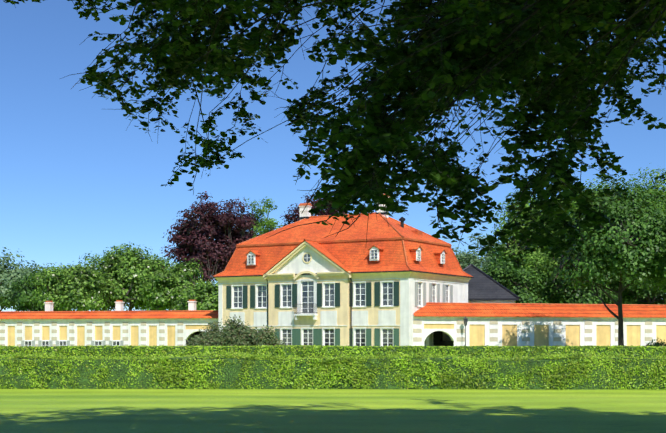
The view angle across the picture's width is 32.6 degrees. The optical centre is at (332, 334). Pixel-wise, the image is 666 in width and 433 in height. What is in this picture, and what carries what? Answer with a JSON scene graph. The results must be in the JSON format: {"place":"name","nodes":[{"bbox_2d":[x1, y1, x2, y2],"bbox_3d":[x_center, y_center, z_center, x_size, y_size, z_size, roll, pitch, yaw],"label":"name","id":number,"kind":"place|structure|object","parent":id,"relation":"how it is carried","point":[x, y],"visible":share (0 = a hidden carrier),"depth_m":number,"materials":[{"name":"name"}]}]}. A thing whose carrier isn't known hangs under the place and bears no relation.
{"place":"outdoors","nodes":[
{"label":"outdoors","id":0,"kind":"place"},
{"bbox_2d":[0,389,665,432],"bbox_3d":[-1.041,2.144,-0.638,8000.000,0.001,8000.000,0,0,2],"label":"ground","id":1,"kind":"structure","parent":0,"point":[310,411],"depth_m":31.55,"materials":[{"name":"green plant"}]},
{"bbox_2d":[0,247,32,310],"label":"tree","id":2,"kind":"object","parent":1,"relation":"on","point":[6,276],"visible":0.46,"depth_m":188.69,"materials":[{"name":"green plant"}]},
{"bbox_2d":[0,260,64,310],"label":"tree","id":3,"kind":"object","parent":1,"relation":"on","point":[31,269],"visible":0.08,"depth_m":201.72,"materials":[{"name":"green plant"}]},
{"bbox_2d":[0,267,75,310],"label":"chestnut","id":4,"kind":"object","parent":1,"relation":"on","point":[20,294],"visible":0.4,"depth_m":150.26,"materials":[{"name":"green plant"}]},
{"bbox_2d":[22,260,114,310],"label":"chestnut","id":5,"kind":"object","parent":1,"relation":"on","point":[64,287],"visible":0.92,"depth_m":139.57,"materials":[{"name":"green plant"}]},
{"bbox_2d":[72,262,132,310],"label":"chestnut","id":6,"kind":"object","parent":1,"relation":"on","point":[125,304],"depth_m":147.73,"materials":[{"name":"green plant"}]},
{"bbox_2d":[0,300,217,346],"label":"wing","id":7,"kind":"structure","parent":1,"relation":"on","point":[49,326],"depth_m":113.92,"materials":[{"name":"paint"}]},
{"bbox_2d":[79,243,170,310],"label":"chestnut","id":8,"kind":"object","parent":1,"relation":"on","point":[128,264],"visible":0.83,"depth_m":144.02,"materials":[{"name":"green plant"}]},
{"bbox_2d":[128,256,176,310],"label":"chestnut","id":9,"kind":"object","parent":1,"relation":"on","point":[140,303],"visible":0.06,"depth_m":151.16,"materials":[{"name":"green plant"}]},
{"bbox_2d":[139,258,208,310],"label":"chestnut","id":10,"kind":"object","parent":1,"relation":"on","point":[163,297],"visible":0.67,"depth_m":137.79,"materials":[{"name":"green plant"}]},
{"bbox_2d":[173,280,217,309],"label":"chestnut","id":11,"kind":"object","parent":1,"relation":"on","point":[204,296],"visible":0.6,"depth_m":130.03,"materials":[{"name":"green plant"}]},
{"bbox_2d":[159,191,258,289],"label":"copper beech","id":12,"kind":"object","parent":1,"relation":"on","point":[213,253],"visible":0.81,"depth_m":156.71,"materials":[{"name":"purple plant"}]},
{"bbox_2d":[185,315,288,345],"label":"shrub","id":13,"kind":"object","parent":1,"relation":"on","point":[234,333],"visible":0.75,"depth_m":95.79,"materials":[{"name":"green plant"}]},
{"bbox_2d":[238,196,282,237],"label":"tree","id":14,"kind":"object","parent":1,"relation":"on","point":[262,226],"visible":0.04,"depth_m":166.54,"materials":[{"name":"green plant"}]},
{"bbox_2d":[280,193,352,225],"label":"copper beech","id":15,"kind":"object","parent":1,"relation":"on","point":[289,218],"visible":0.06,"depth_m":175.70,"materials":[{"name":"purple plant"}]},
{"bbox_2d":[0,345,665,358],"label":"hedge","id":16,"kind":"object","parent":1,"relation":"on","point":[487,351],"visible":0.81,"depth_m":84.36,"materials":[{"name":"green plant"}]},
{"bbox_2d":[0,349,665,389],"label":"hedge","id":17,"kind":"object","parent":1,"relation":"on","point":[244,370],"visible":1,"depth_m":44.38,"materials":[{"name":"green plant"}]},
{"bbox_2d":[2,0,665,264],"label":"lime tree","id":18,"kind":"object","parent":1,"relation":"on","point":[479,51],"visible":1,"depth_m":15.10,"materials":[{"name":"green plant"}]},
{"bbox_2d":[213,194,473,346],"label":"house","id":19,"kind":"structure","parent":1,"relation":"on","point":[308,284],"depth_m":102.98,"materials":[{"name":"tile"}]},
{"bbox_2d":[454,232,500,271],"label":"tree","id":20,"kind":"object","parent":1,"relation":"on","point":[464,259],"visible":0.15,"depth_m":227.17,"materials":[{"name":"green plant"}]},
{"bbox_2d":[462,264,519,302],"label":"back building","id":21,"kind":"structure","parent":1,"relation":"on","point":[483,287],"depth_m":111.62,"materials":[{"name":"tile"}]},
{"bbox_2d":[477,238,508,270],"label":"tree","id":22,"kind":"object","parent":1,"relation":"on","point":[491,258],"depth_m":223.49,"materials":[{"name":"green plant"}]},
{"bbox_2d":[482,256,555,303],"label":"tree","id":23,"kind":"object","parent":1,"relation":"on","point":[501,273],"visible":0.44,"depth_m":118.72,"materials":[{"name":"green plant"}]},
{"bbox_2d":[479,190,578,287],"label":"tree","id":24,"kind":"object","parent":1,"relation":"on","point":[513,251],"visible":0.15,"depth_m":134.59,"materials":[{"name":"green plant"}]},
{"bbox_2d":[507,252,564,302],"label":"tree","id":25,"kind":"object","parent":1,"relation":"on","point":[536,267],"visible":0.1,"depth_m":125.42,"materials":[{"name":"green plant"}]},
{"bbox_2d":[413,302,665,346],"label":"wing","id":26,"kind":"structure","parent":1,"relation":"on","point":[497,324],"depth_m":102.95,"materials":[{"name":"paint"}]},
{"bbox_2d":[535,254,628,303],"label":"tree","id":27,"kind":"object","parent":1,"relation":"on","point":[577,295],"visible":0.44,"depth_m":119.35,"materials":[{"name":"green plant"}]},
{"bbox_2d":[540,186,627,280],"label":"tree","id":28,"kind":"object","parent":1,"relation":"on","point":[555,260],"visible":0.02,"depth_m":123.38,"materials":[{"name":"green plant"}]},
{"bbox_2d":[553,173,665,345],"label":"tree","id":29,"kind":"object","parent":1,"relation":"on","point":[598,259],"visible":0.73,"depth_m":88.01,"materials":[{"name":"green plant"}]},
{"bbox_2d":[585,177,665,205],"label":"tree","id":30,"kind":"object","parent":1,"relation":"on","point":[623,186],"depth_m":145.65,"materials":[{"name":"green plant"}]},
{"bbox_2d":[605,275,662,303],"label":"tree","id":31,"kind":"object","parent":1,"relation":"on","point":[622,295],"depth_m":123.97,"materials":[{"name":"green plant"}]},
{"bbox_2d":[613,278,665,304],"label":"tree","id":32,"kind":"object","parent":1,"relation":"on","point":[637,294],"visible":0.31,"depth_m":119.00,"materials":[{"name":"green plant"}]},
{"bbox_2d":[614,198,664,301],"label":"tree","id":33,"kind":"object","parent":1,"relation":"on","point":[649,212],"depth_m":126.67,"materials":[{"name":"green plant"}]},
{"bbox_2d":[617,181,665,212],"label":"tree","id":34,"kind":"object","parent":1,"relation":"on","point":[658,196],"depth_m":133.25,"materials":[{"name":"green plant"}]},
{"bbox_2d":[628,207,665,292],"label":"tree","id":35,"kind":"object","parent":1,"relation":"on","point":[663,267],"visible":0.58,"depth_m":87.15,"materials":[{"name":"green plant"}]},
{"bbox_2d":[632,163,665,206],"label":"tree","id":36,"kind":"object","parent":1,"relation":"on","point":[657,181],"visible":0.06,"depth_m":145.81,"materials":[{"name":"green plant"}]},
{"bbox_2d":[646,337,665,345],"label":"shrub","id":37,"kind":"object","parent":1,"relation":"on","point":[656,344],"visible":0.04,"depth_m":94.42,"materials":[{"name":"green plant"}]},
{"bbox_2d":[0,0,665,310],"label":"sky","id":38,"kind":"structure","parent":0,"point":[77,179],"materials":[{"name":"blue"}]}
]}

